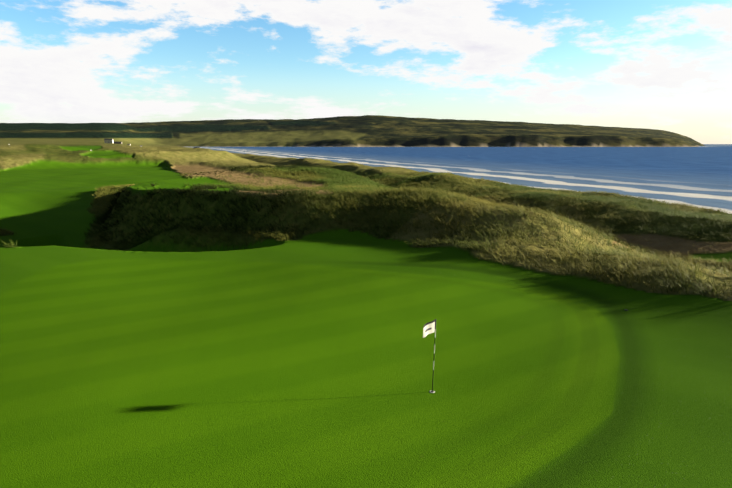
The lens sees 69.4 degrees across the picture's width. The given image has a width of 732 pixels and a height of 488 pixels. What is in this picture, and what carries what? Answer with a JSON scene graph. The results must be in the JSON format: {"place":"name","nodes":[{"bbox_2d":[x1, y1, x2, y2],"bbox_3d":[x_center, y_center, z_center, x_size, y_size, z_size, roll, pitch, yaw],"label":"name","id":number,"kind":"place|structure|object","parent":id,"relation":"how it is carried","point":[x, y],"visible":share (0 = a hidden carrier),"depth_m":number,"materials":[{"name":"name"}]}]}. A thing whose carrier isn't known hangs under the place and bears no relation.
{"place":"outdoors","nodes":[
{"label":"outdoors","id":0,"kind":"place"},
{"bbox_2d":[0,115,731,487],"bbox_3d":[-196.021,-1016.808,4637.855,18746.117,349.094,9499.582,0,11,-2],"label":"ground","id":1,"kind":"structure","parent":0,"point":[308,359],"depth_m":18.77,"materials":[{"name":"green plant"}]},
{"bbox_2d":[104,138,113,142],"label":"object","id":2,"kind":"structure","parent":1,"relation":"on","point":[108,140],"depth_m":1252.28,"materials":[{"name":"white"}]},
{"bbox_2d":[0,164,731,300],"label":"marram grass","id":3,"kind":"structure","parent":1,"relation":"on","point":[366,185],"depth_m":43.93,"materials":[{"name":"green plant"}]},
{"bbox_2d":[423,319,435,392],"bbox_3d":[1.736,3.161,14.421,0.155,2.230,0.546,8,13,35],"label":"flagstick","id":4,"kind":"object","parent":1,"relation":"on","point":[429,327],"visible":0.92,"depth_m":14.30,"materials":[{"name":"white"}]},
{"bbox_2d":[0,0,731,143],"label":"sky","id":5,"kind":"structure","parent":0,"point":[666,65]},
{"bbox_2d":[192,144,731,213],"bbox_3d":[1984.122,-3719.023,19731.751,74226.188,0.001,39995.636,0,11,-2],"label":"sea","id":6,"kind":"structure","parent":0,"point":[700,176],"depth_m":422.83,"materials":[{"name":"blue liquid"}]}
]}

